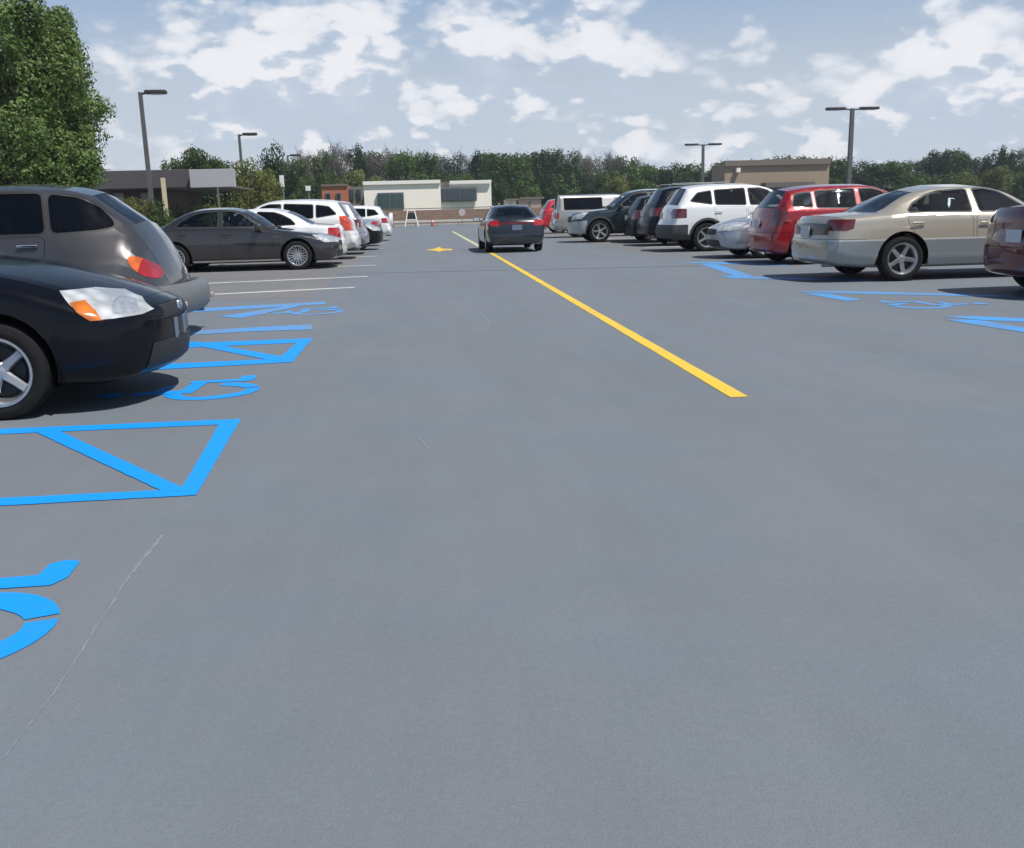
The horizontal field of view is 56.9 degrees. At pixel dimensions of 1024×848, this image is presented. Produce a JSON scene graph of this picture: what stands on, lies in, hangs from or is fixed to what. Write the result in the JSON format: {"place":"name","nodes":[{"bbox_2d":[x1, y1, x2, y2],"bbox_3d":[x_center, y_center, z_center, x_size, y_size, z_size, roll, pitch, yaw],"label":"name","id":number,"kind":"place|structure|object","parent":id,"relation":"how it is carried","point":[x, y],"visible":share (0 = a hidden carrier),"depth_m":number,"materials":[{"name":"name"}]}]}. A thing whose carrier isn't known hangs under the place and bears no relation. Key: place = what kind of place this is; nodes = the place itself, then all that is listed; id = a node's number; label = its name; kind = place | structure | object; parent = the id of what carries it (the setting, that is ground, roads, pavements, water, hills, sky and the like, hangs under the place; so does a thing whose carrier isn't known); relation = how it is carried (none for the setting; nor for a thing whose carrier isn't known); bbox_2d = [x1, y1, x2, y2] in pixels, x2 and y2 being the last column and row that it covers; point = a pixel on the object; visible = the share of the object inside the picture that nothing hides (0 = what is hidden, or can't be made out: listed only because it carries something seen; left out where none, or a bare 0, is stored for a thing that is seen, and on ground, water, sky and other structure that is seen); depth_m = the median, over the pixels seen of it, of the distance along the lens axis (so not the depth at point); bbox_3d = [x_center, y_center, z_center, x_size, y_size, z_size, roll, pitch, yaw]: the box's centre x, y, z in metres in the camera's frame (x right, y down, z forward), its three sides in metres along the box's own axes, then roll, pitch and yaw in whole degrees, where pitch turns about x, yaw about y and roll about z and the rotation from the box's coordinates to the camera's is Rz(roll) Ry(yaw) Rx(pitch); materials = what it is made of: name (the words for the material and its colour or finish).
{"place":"outdoors","nodes":[
{"label":"outdoors","id":0,"kind":"place"},
{"bbox_2d":[188,234,392,300],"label":"parking bay pavement","id":1,"kind":"structure","parent":0,"point":[326,270],"depth_m":19.49,"materials":[{"name":"grey asphalt"}]},
{"bbox_2d":[160,208,342,269],"bbox_3d":[-6.427,-4.362,22.253,4.805,1.440,2.240,-3,13,-5],"label":"parked car","id":2,"kind":"object","parent":1,"relation":"on","point":[240,236],"visible":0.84,"depth_m":21.48,"materials":[{"name":"brown paint"}]},
{"bbox_2d":[188,208,347,269],"bbox_3d":[-6.520,-4.660,23.652,4.709,1.411,2.176,-3,13,-5],"label":"parked car","id":3,"kind":"object","parent":1,"relation":"on","point":[282,218],"visible":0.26,"depth_m":23.00,"materials":[{"name":"white paint"}]},
{"bbox_2d":[255,199,360,249],"bbox_3d":[-6.569,-5.441,26.561,4.557,1.656,2.234,-3,13,-5],"label":"parked car","id":4,"kind":"object","parent":1,"relation":"on","point":[325,211],"visible":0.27,"depth_m":25.86,"materials":[{"name":"paint"}]},
{"bbox_2d":[340,201,369,250],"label":"parked car","id":5,"kind":"object","parent":1,"relation":"on","point":[357,218],"visible":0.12,"depth_m":28.95,"materials":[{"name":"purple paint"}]},
{"bbox_2d":[353,223,382,250],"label":"parked car","id":6,"kind":"object","parent":1,"relation":"on","point":[375,234],"visible":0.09,"depth_m":32.36,"materials":[{"name":"paint"}]},
{"bbox_2d":[353,206,393,235],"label":"parked car","id":7,"kind":"object","parent":1,"relation":"on","point":[371,212],"visible":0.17,"depth_m":42.86,"materials":[{"name":"white paint"}]},
{"bbox_2d":[348,187,364,205],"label":"plant room","id":8,"kind":"object","parent":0,"point":[356,196],"visible":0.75,"depth_m":113.45,"materials":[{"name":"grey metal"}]},
{"bbox_2d":[363,180,491,210],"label":"white building","id":9,"kind":"structure","parent":0,"point":[404,195],"depth_m":106.57,"materials":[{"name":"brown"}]},
{"bbox_2d":[377,192,403,209],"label":"window","id":10,"kind":"structure","parent":9,"relation":"in","point":[395,200],"depth_m":105.85,"materials":[{"name":"teal glass"}]},
{"bbox_2d":[440,187,476,201],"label":"window","id":11,"kind":"structure","parent":9,"relation":"in","point":[457,193],"depth_m":106.92,"materials":[{"name":"grey glass"}]},
{"bbox_2d":[382,205,543,224],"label":"brick wall","id":12,"kind":"structure","parent":0,"point":[448,214],"depth_m":94.98,"materials":[{"name":"brown"}]},
{"bbox_2d":[0,224,1023,847],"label":"parking lot pavement","id":13,"kind":"structure","parent":0,"point":[572,576],"depth_m":3.22,"materials":[{"name":"grey asphalt"}]},
{"bbox_2d":[0,560,79,657],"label":"road marking","id":14,"kind":"object","parent":13,"relation":"on","point":[25,606],"visible":1,"depth_m":3.04,"materials":[{"name":"blue paint"}]},
{"bbox_2d":[0,252,189,419],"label":"parked car","id":15,"kind":"object","parent":13,"relation":"on","point":[65,324],"visible":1,"depth_m":5.94,"materials":[{"name":"black paint"}]},
{"bbox_2d":[0,184,214,312],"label":"parked car","id":16,"kind":"object","parent":13,"relation":"on","point":[97,230],"visible":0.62,"depth_m":9.06,"materials":[{"name":"paint"}]},
{"bbox_2d":[0,419,239,504],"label":"road marking","id":17,"kind":"object","parent":13,"relation":"on","point":[205,462],"visible":1,"depth_m":4.80,"materials":[{"name":"blue paint"}]},
{"bbox_2d":[120,196,154,216],"bbox_3d":[-16.597,-8.897,41.691,1.771,2.346,1.787,2,13,15],"label":"tree","id":18,"kind":"object","parent":13,"relation":"on","point":[137,207],"visible":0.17,"depth_m":41.49,"materials":[{"name":"green plant"}]},
{"bbox_2d":[138,90,166,214],"bbox_3d":[-16.534,-11.893,44.133,1.474,7.013,0.598,-3,13,-5],"label":"street lamp","id":19,"kind":"object","parent":13,"relation":"on","point":[145,143],"visible":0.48,"depth_m":43.73,"materials":[{"name":"metal"}]},
{"bbox_2d":[147,198,174,226],"bbox_3d":[-15.482,-8.865,41.674,1.618,2.230,1.492,6,15,31],"label":"bush","id":20,"kind":"object","parent":13,"relation":"on","point":[156,208],"visible":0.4,"depth_m":41.50,"materials":[{"name":"green plant"}]},
{"bbox_2d":[84,169,252,222],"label":"building","id":21,"kind":"structure","parent":13,"relation":"on","point":[184,187],"depth_m":47.06,"materials":[{"name":"grey metal"}]},
{"bbox_2d":[97,375,259,399],"bbox_3d":[-2.313,-0.233,6.739,1.166,0.001,0.841,-8,14,-28],"label":"road marking","id":22,"kind":"object","parent":13,"relation":"on","point":[190,388],"visible":1,"depth_m":6.73,"materials":[{"name":"blue paint"}]},
{"bbox_2d":[168,199,201,218],"bbox_3d":[-16.644,-10.697,49.824,2.235,2.278,2.424,6,15,30],"label":"tree","id":23,"kind":"object","parent":13,"relation":"on","point":[179,213],"visible":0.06,"depth_m":49.28,"materials":[{"name":"green plant"}]},
{"bbox_2d":[157,338,311,369],"bbox_3d":[-3.244,-0.609,8.511,2.686,0.002,1.907,-3,13,-5],"label":"road marking","id":24,"kind":"object","parent":13,"relation":"on","point":[291,354],"visible":0.51,"depth_m":8.53,"materials":[{"name":"blue paint"}]},
{"bbox_2d":[220,168,250,209],"bbox_3d":[-16.720,-13.344,57.182,2.015,4.242,1.991,-2,13,-1],"label":"tree","id":25,"kind":"object","parent":13,"relation":"on","point":[241,198],"visible":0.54,"depth_m":56.99,"materials":[{"name":"green plant"}]},
{"bbox_2d":[0,296,490,761],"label":"pavement crack","id":26,"kind":"object","parent":13,"relation":"on","point":[138,564],"visible":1,"depth_m":2.87,"materials":[{"name":"grey asphalt"}]},
{"bbox_2d":[190,301,325,334],"bbox_3d":[-3.898,-1.237,11.368,3.767,0.001,3.364,-6,13,-18],"label":"road marking","id":27,"kind":"object","parent":13,"relation":"on","point":[277,328],"visible":0.56,"depth_m":11.83,"materials":[{"name":"blue paint"}]},
{"bbox_2d":[257,168,284,201],"bbox_3d":[-15.572,-14.389,61.351,2.124,4.391,2.149,4,14,23],"label":"tree","id":28,"kind":"object","parent":13,"relation":"on","point":[274,188],"visible":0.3,"depth_m":60.87,"materials":[{"name":"green plant"}]},
{"bbox_2d":[252,306,344,314],"bbox_3d":[-2.674,-1.432,12.095,1.219,0.001,0.879,-8,14,-28],"label":"road marking","id":29,"kind":"object","parent":13,"relation":"on","point":[300,312],"visible":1,"depth_m":12.07,"materials":[{"name":"blue paint"}]},
{"bbox_2d":[393,219,481,226],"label":"guard rail","id":30,"kind":"object","parent":13,"relation":"on","point":[437,221],"visible":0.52,"depth_m":90.62,"materials":[{"name":"grey metal"}]},
{"bbox_2d":[473,204,543,251],"bbox_3d":[-0.105,-6.199,29.767,2.153,1.397,4.660,-3,13,-6],"label":"moving car","id":31,"kind":"object","parent":13,"relation":"on","point":[507,224],"visible":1,"depth_m":27.71,"materials":[{"name":"paint"}]},
{"bbox_2d":[488,252,747,396],"bbox_3d":[0.400,-2.652,17.150,0.129,0.001,22.862,-3,13,-5],"label":"road line","id":32,"kind":"object","parent":13,"relation":"on","point":[721,386],"visible":1,"depth_m":8.33,"materials":[{"name":"yellow paint"}]},
{"bbox_2d":[684,143,721,181],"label":"street lamp","id":33,"kind":"object","parent":13,"relation":"on","point":[702,160],"visible":0.65,"depth_m":88.54,"materials":[{"name":"metal"}]},
{"bbox_2d":[706,216,766,257],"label":"parked car","id":34,"kind":"object","parent":13,"relation":"on","point":[730,235],"visible":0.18,"depth_m":21.49,"materials":[{"name":"silver paint"}]},
{"bbox_2d":[672,262,874,280],"bbox_3d":[4.587,-2.879,17.670,2.087,0.001,6.592,-2,13,-2],"label":"road marking","id":35,"kind":"object","parent":13,"relation":"on","point":[730,271],"visible":1,"depth_m":16.87,"materials":[{"name":"blue paint"}]},
{"bbox_2d":[746,184,886,264],"bbox_3d":[7.125,-4.191,19.650,4.274,1.566,2.204,-3,13,-5],"label":"parked car","id":36,"kind":"object","parent":13,"relation":"on","point":[777,215],"visible":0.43,"depth_m":18.82,"materials":[{"name":"red paint"}]},
{"bbox_2d":[825,106,879,183],"bbox_3d":[22.182,-17.049,62.111,3.500,7.195,0.598,-3,13,-5],"label":"street lamp","id":37,"kind":"object","parent":13,"relation":"on","point":[850,151],"visible":0.63,"depth_m":61.60,"materials":[{"name":"metal"}]},
{"bbox_2d":[791,184,1023,280],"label":"parked car","id":38,"kind":"object","parent":13,"relation":"on","point":[902,234],"visible":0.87,"depth_m":14.37,"materials":[{"name":"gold paint"}]},
{"bbox_2d":[804,291,1014,300],"bbox_3d":[5.132,-1.704,12.401,2.274,0.001,1.688,-3,13,-5],"label":"road marking","id":39,"kind":"object","parent":13,"relation":"on","point":[857,292],"visible":1,"depth_m":12.37,"materials":[{"name":"blue paint"}]},
{"bbox_2d":[878,301,989,308],"bbox_3d":[4.938,-1.396,11.055,1.219,0.001,0.879,3,13,18],"label":"road marking","id":40,"kind":"object","parent":13,"relation":"on","point":[944,305],"visible":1,"depth_m":11.07,"materials":[{"name":"blue paint"}]},
{"bbox_2d":[944,316,1023,331],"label":"road marking","id":41,"kind":"object","parent":13,"relation":"on","point":[978,320],"visible":1,"depth_m":9.44,"materials":[{"name":"blue paint"}]},
{"bbox_2d":[983,205,1023,286],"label":"parked car","id":42,"kind":"object","parent":13,"relation":"on","point":[1003,252],"visible":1,"depth_m":11.85,"materials":[{"name":"red paint"}]},
{"bbox_2d":[0,0,1023,194],"label":"sky","id":43,"kind":"structure","parent":0,"point":[649,79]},
{"bbox_2d":[544,229,749,254],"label":"parking bay pavement","id":44,"kind":"structure","parent":0,"point":[630,243],"depth_m":30.40,"materials":[{"name":"grey asphalt"}]},
{"bbox_2d":[539,199,564,232],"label":"parked car","id":45,"kind":"object","parent":44,"relation":"on","point":[545,213],"visible":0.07,"depth_m":48.39,"materials":[{"name":"paint"}]},
{"bbox_2d":[549,194,619,236],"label":"parked car","id":46,"kind":"object","parent":44,"relation":"on","point":[565,207],"visible":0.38,"depth_m":40.60,"materials":[{"name":"paint"}]},
{"bbox_2d":[567,189,656,241],"bbox_3d":[4.612,-7.770,35.133,5.115,1.859,2.508,-3,13,-5],"label":"parked car","id":47,"kind":"object","parent":44,"relation":"on","point":[601,225],"visible":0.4,"depth_m":34.18,"materials":[{"name":"teal paint"}]},
{"bbox_2d":[623,195,658,242],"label":"parked car","id":48,"kind":"object","parent":44,"relation":"on","point":[632,215],"visible":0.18,"depth_m":32.39,"materials":[{"name":"paint"}]},
{"bbox_2d":[636,182,728,245],"bbox_3d":[6.591,-6.757,30.300,5.068,1.911,2.485,-3,13,-5],"label":"parked car","id":49,"kind":"object","parent":44,"relation":"on","point":[651,210],"visible":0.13,"depth_m":29.47,"materials":[{"name":"blue paint"}]},
{"bbox_2d":[655,184,772,250],"bbox_3d":[6.493,-5.754,26.177,4.882,1.774,2.394,-3,13,-5],"label":"parked car","id":50,"kind":"object","parent":44,"relation":"on","point":[690,216],"visible":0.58,"depth_m":25.21,"materials":[{"name":"white paint"}]},
{"bbox_2d":[711,158,830,190],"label":"beige building","id":51,"kind":"structure","parent":0,"point":[773,175],"depth_m":76.65,"materials":[{"name":"brown"}]},
{"label":"ground","id":52,"kind":"structure","parent":0,"visible":0},
{"bbox_2d":[0,0,116,196],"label":"tree","id":53,"kind":"object","parent":52,"relation":"on","point":[48,131],"visible":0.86,"depth_m":23.95,"materials":[{"name":"green plant"}]},
{"bbox_2d":[177,144,216,208],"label":"tree","id":54,"kind":"object","parent":52,"relation":"on","point":[193,159],"visible":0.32,"depth_m":69.90,"materials":[{"name":"green plant"}]},
{"bbox_2d":[198,157,234,207],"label":"tree","id":55,"kind":"object","parent":52,"relation":"on","point":[216,163],"visible":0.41,"depth_m":69.71,"materials":[{"name":"green plant"}]},
{"bbox_2d":[230,157,277,209],"bbox_3d":[-16.168,-14.207,59.353,2.857,4.957,2.892,2,13,15],"label":"tree","id":56,"kind":"object","parent":52,"relation":"on","point":[258,196],"visible":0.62,"depth_m":58.95,"materials":[{"name":"green plant"}]},
{"bbox_2d":[257,139,300,199],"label":"tree","id":57,"kind":"object","parent":52,"relation":"on","point":[276,165],"visible":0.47,"depth_m":86.75,"materials":[{"name":"green plant"}]},
{"bbox_2d":[279,158,311,197],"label":"tree","id":58,"kind":"object","parent":52,"relation":"on","point":[299,165],"visible":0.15,"depth_m":146.85,"materials":[{"name":"green plant"}]},
{"bbox_2d":[293,175,315,199],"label":"tree","id":59,"kind":"object","parent":52,"relation":"on","point":[302,192],"visible":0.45,"depth_m":121.35,"materials":[{"name":"green plant"}]},
{"bbox_2d":[305,172,329,198],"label":"tree","id":60,"kind":"object","parent":52,"relation":"on","point":[319,180],"visible":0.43,"depth_m":127.54,"materials":[{"name":"green plant"}]},
{"bbox_2d":[306,149,338,197],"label":"tree","id":61,"kind":"object","parent":52,"relation":"on","point":[319,167],"visible":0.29,"depth_m":152.11,"materials":[{"name":"green plant"}]},
{"bbox_2d":[321,184,350,201],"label":"brick building","id":62,"kind":"structure","parent":52,"relation":"on","point":[337,192],"depth_m":112.21,"materials":[{"name":"brown brick"}]},
{"bbox_2d":[317,167,355,198],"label":"tree","id":63,"kind":"object","parent":52,"relation":"on","point":[332,180],"visible":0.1,"depth_m":119.97,"materials":[{"name":"green plant"}]},
{"bbox_2d":[323,146,353,183],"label":"tree","id":64,"kind":"object","parent":52,"relation":"on","point":[338,169],"visible":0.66,"depth_m":148.50,"materials":[{"name":"grey plant"}]},
{"bbox_2d":[338,169,364,186],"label":"tree","id":65,"kind":"object","parent":52,"relation":"on","point":[359,180],"visible":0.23,"depth_m":121.27,"materials":[{"name":"green plant"}]},
{"bbox_2d":[347,142,369,185],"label":"tree","id":66,"kind":"object","parent":52,"relation":"on","point":[358,163],"visible":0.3,"depth_m":148.96,"materials":[{"name":"green plant"}]},
{"bbox_2d":[360,140,395,180],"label":"tree","id":67,"kind":"object","parent":52,"relation":"on","point":[382,158],"visible":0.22,"depth_m":157.40,"materials":[{"name":"grey plant"}]},
{"bbox_2d":[368,145,396,180],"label":"tree","id":68,"kind":"object","parent":52,"relation":"on","point":[381,168],"visible":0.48,"depth_m":151.99,"materials":[{"name":"grey plant"}]},
{"bbox_2d":[383,149,429,180],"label":"tree","id":69,"kind":"object","parent":52,"relation":"on","point":[401,163],"visible":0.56,"depth_m":144.16,"materials":[{"name":"green plant"}]},
{"bbox_2d":[406,149,441,181],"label":"tree","id":70,"kind":"object","parent":52,"relation":"on","point":[427,165],"visible":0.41,"depth_m":147.04,"materials":[{"name":"green plant"}]},
{"bbox_2d":[449,147,472,179],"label":"tree","id":71,"kind":"object","parent":52,"relation":"on","point":[462,158],"visible":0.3,"depth_m":171.11,"materials":[{"name":"grey plant"}]},
{"bbox_2d":[467,149,485,179],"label":"tree","id":72,"kind":"object","parent":52,"relation":"on","point":[476,168],"visible":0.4,"depth_m":153.89,"materials":[{"name":"green plant"}]},
{"bbox_2d":[480,150,516,192],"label":"tree","id":73,"kind":"object","parent":52,"relation":"on","point":[492,168],"visible":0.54,"depth_m":159.93,"materials":[{"name":"green plant"}]},
{"bbox_2d":[491,180,517,205],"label":"tree","id":74,"kind":"object","parent":52,"relation":"on","point":[500,196],"visible":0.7,"depth_m":122.10,"materials":[{"name":"green plant"}]},
{"bbox_2d":[500,153,534,195],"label":"tree","id":75,"kind":"object","parent":52,"relation":"on","point":[519,163],"visible":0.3,"depth_m":161.64,"materials":[{"name":"green plant"}]},
{"bbox_2d":[510,167,544,202],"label":"tree","id":76,"kind":"object","parent":52,"relation":"on","point":[529,190],"visible":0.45,"depth_m":124.55,"materials":[{"name":"green plant"}]},
{"bbox_2d":[516,197,543,206],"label":"shed","id":77,"kind":"structure","parent":52,"relation":"on","point":[529,201],"depth_m":123.37,"materials":[{"name":"brown"}]},
{"bbox_2d":[527,145,572,190],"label":"tree","id":78,"kind":"object","parent":52,"relation":"on","point":[541,170],"visible":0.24,"depth_m":151.62,"materials":[{"name":"green plant"}]},
{"bbox_2d":[533,172,567,204],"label":"tree","id":79,"kind":"object","parent":52,"relation":"on","point":[553,190],"visible":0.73,"depth_m":127.49,"materials":[{"name":"green plant"}]},
{"bbox_2d":[556,171,581,194],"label":"tree","id":80,"kind":"object","parent":52,"relation":"on","point":[572,191],"visible":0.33,"depth_m":133.09,"materials":[{"name":"green plant"}]},
{"bbox_2d":[551,150,595,191],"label":"tree","id":81,"kind":"object","parent":52,"relation":"on","point":[582,177],"visible":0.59,"depth_m":145.75,"materials":[{"name":"green plant"}]},
{"bbox_2d":[576,144,595,181],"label":"tree","id":82,"kind":"object","parent":52,"relation":"on","point":[584,165],"visible":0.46,"depth_m":158.72,"materials":[{"name":"grey plant"}]},
{"bbox_2d":[574,182,607,194],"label":"tree","id":83,"kind":"object","parent":52,"relation":"on","point":[588,190],"visible":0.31,"depth_m":130.81,"materials":[{"name":"green plant"}]},
{"bbox_2d":[592,168,624,192],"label":"tree","id":84,"kind":"object","parent":52,"relation":"on","point":[603,178],"visible":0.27,"depth_m":136.69,"materials":[{"name":"green plant"}]},
{"bbox_2d":[601,175,629,193],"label":"tree","id":85,"kind":"object","parent":52,"relation":"on","point":[617,185],"visible":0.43,"depth_m":133.32,"materials":[{"name":"green plant"}]},
{"bbox_2d":[602,147,628,185],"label":"tree","id":86,"kind":"object","parent":52,"relation":"on","point":[613,164],"visible":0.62,"depth_m":146.63,"materials":[{"name":"grey plant"}]},
{"bbox_2d":[601,154,638,189],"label":"tree","id":87,"kind":"object","parent":52,"relation":"on","point":[623,163],"visible":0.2,"depth_m":159.23,"materials":[{"name":"green plant"}]},
{"bbox_2d":[227,180,1023,207],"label":"woodland undergrowth","id":88,"kind":"object","parent":52,"relation":"on","point":[1011,194],"visible":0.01,"depth_m":136.19,"materials":[{"name":"green plant"}]},
{"bbox_2d":[621,177,654,195],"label":"tree","id":89,"kind":"object","parent":52,"relation":"on","point":[638,184],"visible":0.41,"depth_m":124.06,"materials":[{"name":"green plant"}]},
{"bbox_2d":[622,162,664,188],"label":"tree","id":90,"kind":"object","parent":52,"relation":"on","point":[645,172],"visible":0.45,"depth_m":156.85,"materials":[{"name":"green plant"}]},
{"bbox_2d":[656,160,696,186],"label":"tree","id":91,"kind":"object","parent":52,"relation":"on","point":[670,177],"visible":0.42,"depth_m":157.50,"materials":[{"name":"green plant"}]},
{"bbox_2d":[670,163,708,181],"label":"tree","id":92,"kind":"object","parent":52,"relation":"on","point":[692,171],"visible":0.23,"depth_m":169.24,"materials":[{"name":"green plant"}]},
{"bbox_2d":[828,155,846,183],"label":"tree","id":93,"kind":"object","parent":52,"relation":"on","point":[833,169],"visible":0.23,"depth_m":151.87,"materials":[{"name":"green plant"}]},
{"bbox_2d":[843,160,883,185],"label":"tree","id":94,"kind":"object","parent":52,"relation":"on","point":[860,178],"visible":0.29,"depth_m":154.22,"materials":[{"name":"green plant"}]},
{"bbox_2d":[863,174,899,191],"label":"tree","id":95,"kind":"object","parent":52,"relation":"on","point":[878,182],"visible":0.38,"depth_m":140.90,"materials":[{"name":"green plant"}]},
{"bbox_2d":[878,159,919,186],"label":"tree","id":96,"kind":"object","parent":52,"relation":"on","point":[903,172],"visible":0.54,"depth_m":150.03,"materials":[{"name":"green plant"}]},
{"bbox_2d":[930,148,955,183],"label":"tree","id":97,"kind":"object","parent":52,"relation":"on","point":[944,167],"visible":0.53,"depth_m":159.66,"materials":[{"name":"green plant"}]},
{"bbox_2d":[931,147,975,183],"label":"tree","id":98,"kind":"object","parent":52,"relation":"on","point":[962,160],"visible":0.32,"depth_m":164.19,"materials":[{"name":"green plant"}]},
{"bbox_2d":[953,171,982,189],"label":"tree","id":99,"kind":"object","parent":52,"relation":"on","point":[970,181],"visible":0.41,"depth_m":131.02,"materials":[{"name":"green plant"}]},
{"bbox_2d":[977,153,1003,179],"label":"tree","id":100,"kind":"object","parent":52,"relation":"on","point":[987,164],"visible":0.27,"depth_m":154.64,"materials":[{"name":"green plant"}]},
{"bbox_2d":[979,165,1015,193],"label":"tree","id":101,"kind":"object","parent":52,"relation":"on","point":[999,175],"visible":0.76,"depth_m":131.07,"materials":[{"name":"green plant"}]},
{"bbox_2d":[990,144,1009,184],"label":"tree","id":102,"kind":"object","parent":52,"relation":"on","point":[1002,154],"visible":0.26,"depth_m":153.74,"materials":[{"name":"green plant"}]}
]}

